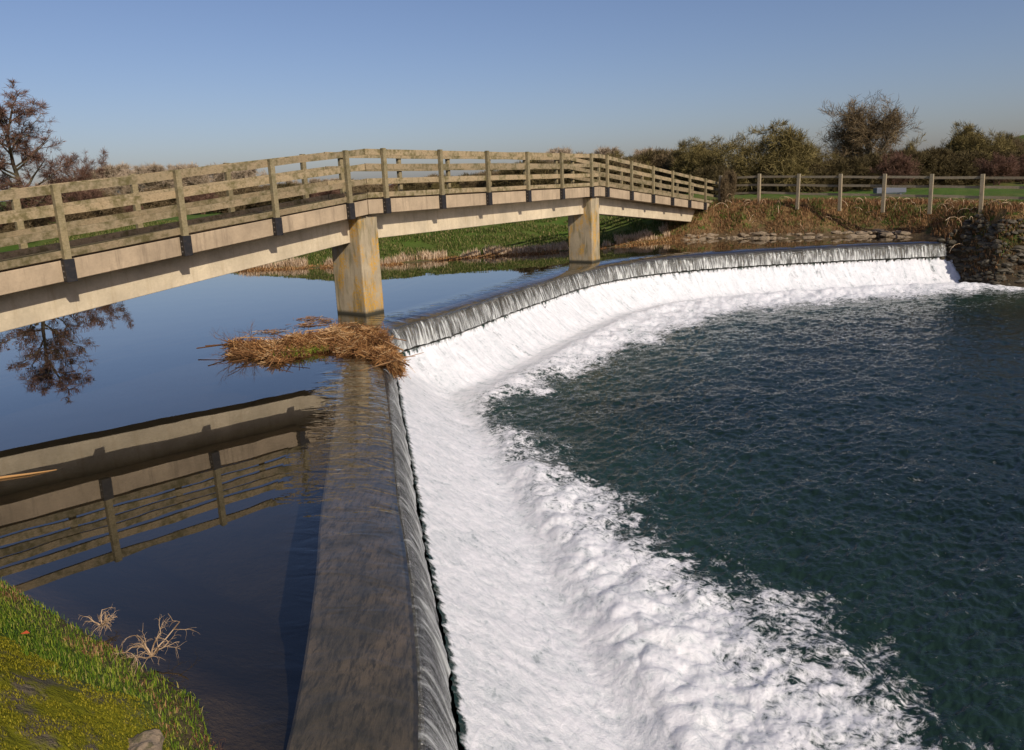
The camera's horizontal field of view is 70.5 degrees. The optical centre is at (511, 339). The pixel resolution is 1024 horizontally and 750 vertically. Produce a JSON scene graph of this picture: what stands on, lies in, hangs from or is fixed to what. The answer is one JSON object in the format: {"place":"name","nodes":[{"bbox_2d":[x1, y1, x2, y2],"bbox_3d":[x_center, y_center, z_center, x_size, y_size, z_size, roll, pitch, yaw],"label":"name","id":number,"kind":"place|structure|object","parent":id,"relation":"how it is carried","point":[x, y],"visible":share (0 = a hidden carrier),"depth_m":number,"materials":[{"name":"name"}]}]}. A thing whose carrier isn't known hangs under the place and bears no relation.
{"place":"outdoors","nodes":[
{"label":"outdoors","id":0,"kind":"place"},
{"bbox_2d":[33,216,695,264],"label":"bank grass","id":1,"kind":"structure","parent":0,"point":[449,245],"depth_m":32.92,"materials":[{"name":"green plant"}]},
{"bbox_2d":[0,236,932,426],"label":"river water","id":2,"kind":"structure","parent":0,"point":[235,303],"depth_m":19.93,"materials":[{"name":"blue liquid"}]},
{"bbox_2d":[0,469,56,478],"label":"floating branch","id":3,"kind":"object","parent":2,"relation":"on","point":[7,476],"visible":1,"depth_m":7.69,"materials":[{"name":"brown wood"}]},
{"bbox_2d":[252,316,362,332],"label":"loose litter","id":4,"kind":"object","parent":2,"relation":"on","point":[312,318],"visible":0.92,"depth_m":15.86,"materials":[{"name":"brown plant"}]},
{"bbox_2d":[196,319,423,379],"bbox_3d":[-3.649,0.133,13.681,4.335,1.184,3.372,-2,12,0],"label":"debris raft","id":5,"kind":"object","parent":2,"relation":"on","point":[338,339],"visible":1,"depth_m":13.10,"materials":[{"name":"brown plant"}]},
{"bbox_2d":[0,135,1023,749],"bbox_3d":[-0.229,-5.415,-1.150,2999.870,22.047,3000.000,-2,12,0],"label":"ground","id":6,"kind":"structure","parent":0,"point":[184,483],"depth_m":9.05,"materials":[{"name":"green plant"}]},
{"bbox_2d":[0,216,55,232],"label":"scrub bush","id":7,"kind":"object","parent":6,"relation":"on","point":[9,227],"visible":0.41,"depth_m":49.06,"materials":[{"name":"brown plant"}]},
{"bbox_2d":[0,77,79,242],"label":"alder tree","id":8,"kind":"object","parent":6,"relation":"on","point":[15,139],"visible":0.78,"depth_m":46.47,"materials":[{"name":"brown plant"}]},
{"bbox_2d":[21,195,80,221],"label":"hedge bush","id":9,"kind":"object","parent":6,"relation":"on","point":[47,202],"visible":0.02,"depth_m":63.50,"materials":[{"name":"brown plant"}]},
{"bbox_2d":[49,214,77,223],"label":"red stemmed bush","id":10,"kind":"object","parent":6,"relation":"on","point":[65,217],"visible":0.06,"depth_m":48.43,"materials":[{"name":"brown plant"}]},
{"bbox_2d":[32,146,109,202],"bbox_3d":[-31.947,-11.223,53.079,5.305,5.724,3.592,0,12,10],"label":"sapling tree","id":11,"kind":"object","parent":6,"relation":"on","point":[83,172],"visible":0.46,"depth_m":52.51,"materials":[{"name":"brown plant"}]},
{"bbox_2d":[0,635,168,749],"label":"moss","id":12,"kind":"object","parent":6,"relation":"on","point":[10,657],"visible":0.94,"depth_m":3.62,"materials":[{"name":"green plant"}]},
{"bbox_2d":[65,179,105,201],"bbox_3d":[-30.296,-9.717,51.426,2.565,3.716,3.788,1,12,14],"label":"sapling tree","id":13,"kind":"object","parent":6,"relation":"on","point":[93,193],"visible":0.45,"depth_m":50.88,"materials":[{"name":"brown plant"}]},
{"bbox_2d":[65,198,125,221],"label":"scrub bush","id":14,"kind":"object","parent":6,"relation":"on","point":[97,213],"visible":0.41,"depth_m":48.11,"materials":[{"name":"brown plant"}]},
{"bbox_2d":[80,607,117,635],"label":"dead plant","id":15,"kind":"object","parent":6,"relation":"on","point":[105,620],"visible":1,"depth_m":4.79,"materials":[{"name":"beige plant"}]},
{"bbox_2d":[84,164,130,194],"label":"distant tree","id":16,"kind":"object","parent":6,"relation":"on","point":[112,171],"visible":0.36,"depth_m":138.30,"materials":[{"name":"brown plant"}]},
{"bbox_2d":[97,189,120,197],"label":"scrub bush","id":17,"kind":"object","parent":6,"relation":"on","point":[104,193],"visible":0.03,"depth_m":73.56,"materials":[{"name":"brown plant"}]},
{"bbox_2d":[0,577,225,749],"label":"grass","id":18,"kind":"structure","parent":6,"relation":"on","point":[27,639],"depth_m":4.26,"materials":[{"name":"green plant"}]},
{"bbox_2d":[109,163,139,194],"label":"distant tree","id":19,"kind":"object","parent":6,"relation":"on","point":[126,166],"visible":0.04,"depth_m":157.84,"materials":[{"name":"beige plant"}]},
{"bbox_2d":[108,194,146,208],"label":"hedge bush","id":20,"kind":"object","parent":6,"relation":"on","point":[143,205],"depth_m":67.95,"materials":[{"name":"brown plant"}]},
{"bbox_2d":[117,166,145,193],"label":"distant tree","id":21,"kind":"object","parent":6,"relation":"on","point":[131,172],"visible":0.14,"depth_m":147.06,"materials":[{"name":"brown plant"}]},
{"bbox_2d":[120,205,143,212],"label":"red stemmed bush","id":22,"kind":"object","parent":6,"relation":"on","point":[129,208],"visible":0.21,"depth_m":49.67,"materials":[{"name":"brown plant"}]},
{"bbox_2d":[125,163,165,191],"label":"distant tree","id":23,"kind":"object","parent":6,"relation":"on","point":[140,169],"visible":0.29,"depth_m":135.51,"materials":[{"name":"brown plant"}]},
{"bbox_2d":[128,728,164,749],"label":"bank stone","id":24,"kind":"object","parent":6,"relation":"on","point":[152,739],"visible":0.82,"depth_m":3.55,"materials":[{"name":"grey stone"}]},
{"bbox_2d":[111,615,194,673],"bbox_3d":[-2.197,1.854,4.423,0.241,0.334,0.564,6,14,34],"label":"dead plant","id":25,"kind":"object","parent":6,"relation":"on","point":[151,654],"visible":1,"depth_m":4.44,"materials":[{"name":"beige plant"}]},
{"bbox_2d":[138,162,174,189],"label":"distant tree","id":26,"kind":"object","parent":6,"relation":"on","point":[157,168],"visible":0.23,"depth_m":134.70,"materials":[{"name":"brown plant"}]},
{"bbox_2d":[141,185,185,208],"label":"scrub bush","id":27,"kind":"object","parent":6,"relation":"on","point":[161,203],"visible":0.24,"depth_m":76.45,"materials":[{"name":"brown plant"}]},
{"bbox_2d":[161,161,210,187],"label":"distant tree","id":28,"kind":"object","parent":6,"relation":"on","point":[193,180],"visible":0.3,"depth_m":129.97,"materials":[{"name":"brown plant"}]},
{"bbox_2d":[184,192,219,213],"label":"red stemmed bush","id":29,"kind":"object","parent":6,"relation":"on","point":[194,198],"visible":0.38,"depth_m":67.32,"materials":[{"name":"brown plant"}]},
{"bbox_2d":[202,163,235,182],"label":"distant tree","id":30,"kind":"object","parent":6,"relation":"on","point":[218,176],"visible":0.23,"depth_m":138.50,"materials":[{"name":"brown plant"}]},
{"bbox_2d":[206,192,245,213],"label":"scrub bush","id":31,"kind":"object","parent":6,"relation":"on","point":[237,208],"visible":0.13,"depth_m":71.30,"materials":[{"name":"brown plant"}]},
{"bbox_2d":[223,170,254,180],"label":"distant tree","id":32,"kind":"object","parent":6,"relation":"on","point":[241,174],"visible":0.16,"depth_m":132.98,"materials":[{"name":"brown plant"}]},
{"bbox_2d":[217,186,264,211],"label":"scrub bush","id":33,"kind":"object","parent":6,"relation":"on","point":[246,190],"visible":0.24,"depth_m":74.54,"materials":[{"name":"brown plant"}]},
{"bbox_2d":[236,168,266,186],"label":"distant tree","id":34,"kind":"object","parent":6,"relation":"on","point":[256,172],"visible":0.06,"depth_m":142.79,"materials":[{"name":"beige plant"}]},
{"bbox_2d":[248,183,300,206],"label":"scrub bush","id":35,"kind":"object","parent":6,"relation":"on","point":[266,187],"visible":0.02,"depth_m":74.26,"materials":[{"name":"brown plant"}]},
{"bbox_2d":[264,182,302,204],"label":"hedge bush","id":36,"kind":"object","parent":6,"relation":"on","point":[282,185],"visible":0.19,"depth_m":70.83,"materials":[{"name":"plant"}]},
{"bbox_2d":[283,180,301,184],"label":"distant tree","id":37,"kind":"object","parent":6,"relation":"on","point":[296,181],"visible":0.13,"depth_m":139.68,"materials":[{"name":"plant"}]},
{"bbox_2d":[308,178,318,183],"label":"distant tree","id":38,"kind":"object","parent":6,"relation":"on","point":[313,180],"visible":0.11,"depth_m":156.53,"materials":[{"name":"plant"}]},
{"bbox_2d":[302,178,339,197],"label":"red stemmed bush","id":39,"kind":"object","parent":6,"relation":"on","point":[336,191],"visible":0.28,"depth_m":62.04,"materials":[{"name":"brown plant"}]},
{"bbox_2d":[0,148,718,331],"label":"footbridge","id":40,"kind":"object","parent":6,"relation":"on","point":[64,276],"visible":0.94,"depth_m":15.01,"materials":[{"name":"concrete"}]},
{"bbox_2d":[352,184,379,192],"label":"scrub bush","id":41,"kind":"object","parent":6,"relation":"on","point":[359,187],"visible":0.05,"depth_m":64.68,"materials":[{"name":"brown plant"}]},
{"bbox_2d":[352,184,396,192],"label":"scrub bush","id":42,"kind":"object","parent":6,"relation":"on","point":[371,188],"visible":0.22,"depth_m":61.31,"materials":[{"name":"brown plant"}]},
{"bbox_2d":[364,184,397,189],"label":"red stemmed bush","id":43,"kind":"object","parent":6,"relation":"on","point":[390,186],"visible":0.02,"depth_m":64.35,"materials":[{"name":"brown plant"}]},
{"bbox_2d":[389,183,429,190],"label":"hedge bush","id":44,"kind":"object","parent":6,"relation":"on","point":[412,186],"visible":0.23,"depth_m":68.67,"materials":[{"name":"brown plant"}]},
{"bbox_2d":[420,173,451,188],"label":"scrub bush","id":45,"kind":"object","parent":6,"relation":"on","point":[429,184],"visible":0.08,"depth_m":74.19,"materials":[{"name":"brown plant"}]},
{"bbox_2d":[428,182,460,189],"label":"thorn bush","id":46,"kind":"object","parent":6,"relation":"on","point":[436,187],"visible":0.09,"depth_m":61.41,"materials":[{"name":"brown plant"}]},
{"bbox_2d":[257,223,670,267],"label":"bank reeds","id":47,"kind":"object","parent":6,"relation":"on","point":[536,247],"visible":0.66,"depth_m":30.19,"materials":[{"name":"plant"}]},
{"bbox_2d":[451,172,477,185],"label":"hedge bush","id":48,"kind":"object","parent":6,"relation":"on","point":[466,174],"visible":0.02,"depth_m":70.66,"materials":[{"name":"brown plant"}]},
{"bbox_2d":[242,225,698,270],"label":"bank dead stems","id":49,"kind":"object","parent":6,"relation":"on","point":[651,241],"visible":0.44,"depth_m":29.67,"materials":[{"name":"brown plant"}]},
{"bbox_2d":[457,170,501,187],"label":"scrub bush","id":50,"kind":"object","parent":6,"relation":"on","point":[470,184],"visible":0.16,"depth_m":66.99,"materials":[{"name":"plant"}]},
{"bbox_2d":[492,160,567,186],"bbox_3d":[1.715,-12.954,62.858,7.747,5.625,7.251,-6,12,-15],"label":"hedge bush","id":51,"kind":"object","parent":6,"relation":"on","point":[497,183],"visible":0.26,"depth_m":61.06,"materials":[{"name":"green plant"}]},
{"bbox_2d":[536,146,581,163],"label":"distant tree","id":52,"kind":"object","parent":6,"relation":"on","point":[561,150],"visible":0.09,"depth_m":100.93,"materials":[{"name":"brown plant"}]},
{"bbox_2d":[558,161,587,183],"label":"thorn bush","id":53,"kind":"object","parent":6,"relation":"on","point":[575,173],"visible":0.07,"depth_m":61.37,"materials":[{"name":"plant"}]},
{"bbox_2d":[558,153,627,184],"bbox_3d":[6.553,-13.244,63.386,8.410,6.106,7.872,-6,12,-16],"label":"hedge bush","id":54,"kind":"object","parent":6,"relation":"on","point":[598,160],"visible":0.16,"depth_m":61.35,"materials":[{"name":"green plant"}]},
{"bbox_2d":[585,145,624,157],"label":"distant tree","id":55,"kind":"object","parent":6,"relation":"on","point":[603,150],"visible":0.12,"depth_m":101.52,"materials":[{"name":"brown plant"}]},
{"bbox_2d":[286,243,939,749],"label":"weir","id":56,"kind":"object","parent":6,"relation":"on","point":[358,685],"visible":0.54,"depth_m":5.46,"materials":[{"name":"concrete"}]},
{"bbox_2d":[601,150,625,159],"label":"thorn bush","id":57,"kind":"object","parent":6,"relation":"on","point":[615,155],"visible":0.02,"depth_m":96.92,"materials":[{"name":"brown plant"}]},
{"bbox_2d":[611,155,641,185],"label":"scrub bush","id":58,"kind":"object","parent":6,"relation":"on","point":[635,168],"visible":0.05,"depth_m":64.32,"materials":[{"name":"brown plant"}]},
{"bbox_2d":[623,156,652,187],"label":"thorn bush","id":59,"kind":"object","parent":6,"relation":"on","point":[645,171],"visible":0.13,"depth_m":66.40,"materials":[{"name":"plant"}]},
{"bbox_2d":[632,146,656,154],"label":"distant tree","id":60,"kind":"object","parent":6,"relation":"on","point":[638,151],"visible":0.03,"depth_m":92.57,"materials":[{"name":"plant"}]},
{"bbox_2d":[622,149,686,192],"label":"hedge bush","id":61,"kind":"object","parent":6,"relation":"on","point":[646,153],"visible":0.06,"depth_m":68.69,"materials":[{"name":"plant"}]},
{"bbox_2d":[642,146,675,153],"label":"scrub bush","id":62,"kind":"object","parent":6,"relation":"on","point":[663,150],"depth_m":91.26,"materials":[{"name":"plant"}]},
{"bbox_2d":[635,151,694,193],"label":"scrub bush","id":63,"kind":"object","parent":6,"relation":"on","point":[661,161],"visible":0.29,"depth_m":67.43,"materials":[{"name":"plant"}]},
{"bbox_2d":[663,133,729,193],"bbox_3d":[16.932,-15.161,65.241,5.893,6.527,7.382,-9,14,-30],"label":"thorn bush","id":64,"kind":"object","parent":6,"relation":"on","point":[697,154],"visible":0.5,"depth_m":64.01,"materials":[{"name":"green plant"}]},
{"bbox_2d":[666,140,745,166],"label":"thorn bush","id":65,"kind":"object","parent":6,"relation":"on","point":[702,148],"depth_m":71.95,"materials":[{"name":"green plant"}]},
{"bbox_2d":[688,164,732,194],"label":"hedge bush","id":66,"kind":"object","parent":6,"relation":"on","point":[713,173],"visible":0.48,"depth_m":59.17,"materials":[{"name":"green plant"}]},
{"bbox_2d":[719,169,736,203],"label":"scrub bush","id":67,"kind":"object","parent":6,"relation":"on","point":[728,181],"visible":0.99,"depth_m":35.12,"materials":[{"name":"brown plant"}]},
{"bbox_2d":[717,163,756,194],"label":"hedge bush","id":68,"kind":"object","parent":6,"relation":"on","point":[737,175],"visible":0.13,"depth_m":59.75,"materials":[{"name":"green plant"}]},
{"bbox_2d":[748,166,787,194],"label":"hedge bush","id":69,"kind":"object","parent":6,"relation":"on","point":[768,181],"visible":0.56,"depth_m":58.34,"materials":[{"name":"green plant"}]},
{"bbox_2d":[711,117,826,194],"bbox_3d":[22.277,-13.964,61.149,11.431,9.361,9.109,-12,15,-38],"label":"thorn bush","id":70,"kind":"object","parent":6,"relation":"on","point":[787,151],"visible":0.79,"depth_m":58.83,"materials":[{"name":"green plant"}]},
{"bbox_2d":[682,228,910,239],"bbox_3d":[12.539,-4.638,32.601,9.756,0.514,1.754,2,13,22],"label":"stone edging","id":71,"kind":"object","parent":6,"relation":"on","point":[883,233],"visible":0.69,"depth_m":32.16,"materials":[{"name":"grey stone"}]},
{"bbox_2d":[761,143,841,162],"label":"thorn bush","id":72,"kind":"object","parent":6,"relation":"on","point":[820,156],"visible":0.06,"depth_m":63.04,"materials":[{"name":"green plant"}]},
{"bbox_2d":[784,161,837,192],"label":"hedge bush","id":73,"kind":"object","parent":6,"relation":"on","point":[818,170],"visible":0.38,"depth_m":58.74,"materials":[{"name":"green plant"}]},
{"bbox_2d":[804,157,851,191],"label":"hedge bush","id":74,"kind":"object","parent":6,"relation":"on","point":[836,167],"visible":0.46,"depth_m":59.41,"materials":[{"name":"plant"}]},
{"bbox_2d":[662,196,1023,282],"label":"bramble stems","id":75,"kind":"object","parent":6,"relation":"on","point":[916,200],"visible":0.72,"depth_m":32.50,"materials":[{"name":"brown plant"}]},
{"bbox_2d":[671,196,1023,255],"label":"bank grass","id":76,"kind":"structure","parent":6,"relation":"on","point":[965,212],"depth_m":32.38,"materials":[{"name":"brown plant"}]},
{"bbox_2d":[840,154,878,190],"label":"hedge bush","id":77,"kind":"object","parent":6,"relation":"on","point":[859,166],"visible":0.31,"depth_m":60.77,"materials":[{"name":"green plant"}]},
{"bbox_2d":[699,193,1021,252],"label":"bramble canes","id":78,"kind":"object","parent":6,"relation":"on","point":[895,204],"visible":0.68,"depth_m":30.99,"materials":[{"name":"brown plant"}]},
{"bbox_2d":[816,89,923,158],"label":"bare tree","id":79,"kind":"object","parent":6,"relation":"on","point":[861,133],"visible":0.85,"depth_m":70.21,"materials":[{"name":"grey plant"}]},
{"bbox_2d":[718,174,1023,213],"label":"field fence","id":80,"kind":"object","parent":6,"relation":"on","point":[981,197],"visible":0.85,"depth_m":30.59,"materials":[{"name":"brown wood"}]},
{"bbox_2d":[860,151,911,189],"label":"hedge bush","id":81,"kind":"object","parent":6,"relation":"on","point":[873,157],"visible":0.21,"depth_m":61.42,"materials":[{"name":"plant"}]},
{"bbox_2d":[873,188,905,193],"bbox_3d":[24.247,-9.514,46.527,1.800,0.505,0.610,-1,12,6],"label":"water trough","id":82,"kind":"object","parent":6,"relation":"on","point":[891,190],"visible":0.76,"depth_m":46.23,"materials":[{"name":"grey metal"}]},
{"bbox_2d":[869,147,921,184],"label":"red stemmed bush","id":83,"kind":"object","parent":6,"relation":"on","point":[898,164],"visible":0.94,"depth_m":56.15,"materials":[{"name":"brown plant"}]},
{"bbox_2d":[884,147,940,184],"bbox_3d":[34.603,-14.233,63.754,5.686,5.514,6.075,-8,13,-23],"label":"hedge bush","id":84,"kind":"object","parent":6,"relation":"on","point":[929,161],"visible":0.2,"depth_m":61.85,"materials":[{"name":"green plant"}]},
{"bbox_2d":[913,145,967,185],"bbox_3d":[37.447,-14.660,64.869,5.941,5.392,5.560,-4,12,-8],"label":"hedge bush","id":85,"kind":"object","parent":6,"relation":"on","point":[949,162],"visible":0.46,"depth_m":63.30,"materials":[{"name":"green plant"}]},
{"bbox_2d":[902,120,1011,182],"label":"thorn bush","id":86,"kind":"object","parent":6,"relation":"on","point":[967,138],"visible":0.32,"depth_m":66.03,"materials":[{"name":"green plant"}]},
{"bbox_2d":[936,148,990,185],"bbox_3d":[40.273,-14.679,65.303,5.183,5.026,5.538,-1,12,7],"label":"hedge bush","id":87,"kind":"object","parent":6,"relation":"on","point":[971,169],"visible":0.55,"depth_m":63.54,"materials":[{"name":"green plant"}]},
{"bbox_2d":[934,214,1023,287],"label":"rubble wall","id":88,"kind":"structure","parent":6,"relation":"on","point":[995,242],"depth_m":26.85,"materials":[{"name":"grey stone"}]},
{"bbox_2d":[971,147,1019,183],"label":"hedge bush","id":89,"kind":"object","parent":6,"relation":"on","point":[1005,153],"visible":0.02,"depth_m":64.71,"materials":[{"name":"green plant"}]},
{"bbox_2d":[972,150,1022,184],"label":"red stemmed bush","id":90,"kind":"object","parent":6,"relation":"on","point":[1003,167],"visible":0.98,"depth_m":58.25,"materials":[{"name":"brown plant"}]},
{"bbox_2d":[979,130,1019,151],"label":"thorn bush","id":91,"kind":"object","parent":6,"relation":"on","point":[1010,138],"visible":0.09,"depth_m":68.43,"materials":[{"name":"green plant"}]},
{"bbox_2d":[1003,131,1023,151],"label":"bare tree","id":92,"kind":"object","parent":6,"relation":"on","point":[1018,139],"visible":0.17,"depth_m":115.92,"materials":[{"name":"brown plant"}]},
{"bbox_2d":[1009,149,1023,181],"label":"hedge bush","id":93,"kind":"object","parent":6,"relation":"on","point":[1019,153],"visible":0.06,"depth_m":66.04,"materials":[{"name":"green plant"}]},
{"bbox_2d":[1010,154,1023,183],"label":"red stemmed bush","id":94,"kind":"object","parent":6,"relation":"on","point":[1021,164],"visible":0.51,"depth_m":59.82,"materials":[{"name":"plant"}]},
{"bbox_2d":[0,0,1023,201],"label":"sky","id":95,"kind":"structure","parent":0,"point":[162,82],"materials":[{"name":"blue"}]},
{"bbox_2d":[383,243,946,749],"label":"falling water","id":96,"kind":"structure","parent":0,"point":[437,727],"depth_m":15.70,"materials":[{"name":"white liquid"}]},
{"bbox_2d":[397,257,960,749],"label":"white water","id":97,"kind":"structure","parent":0,"point":[537,655],"depth_m":8.36,"materials":[{"name":"liquid"}]},
{"bbox_2d":[478,282,1023,749],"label":"pool water","id":98,"kind":"structure","parent":0,"point":[788,520],"depth_m":9.76,"materials":[{"name":"liquid"}]}
]}

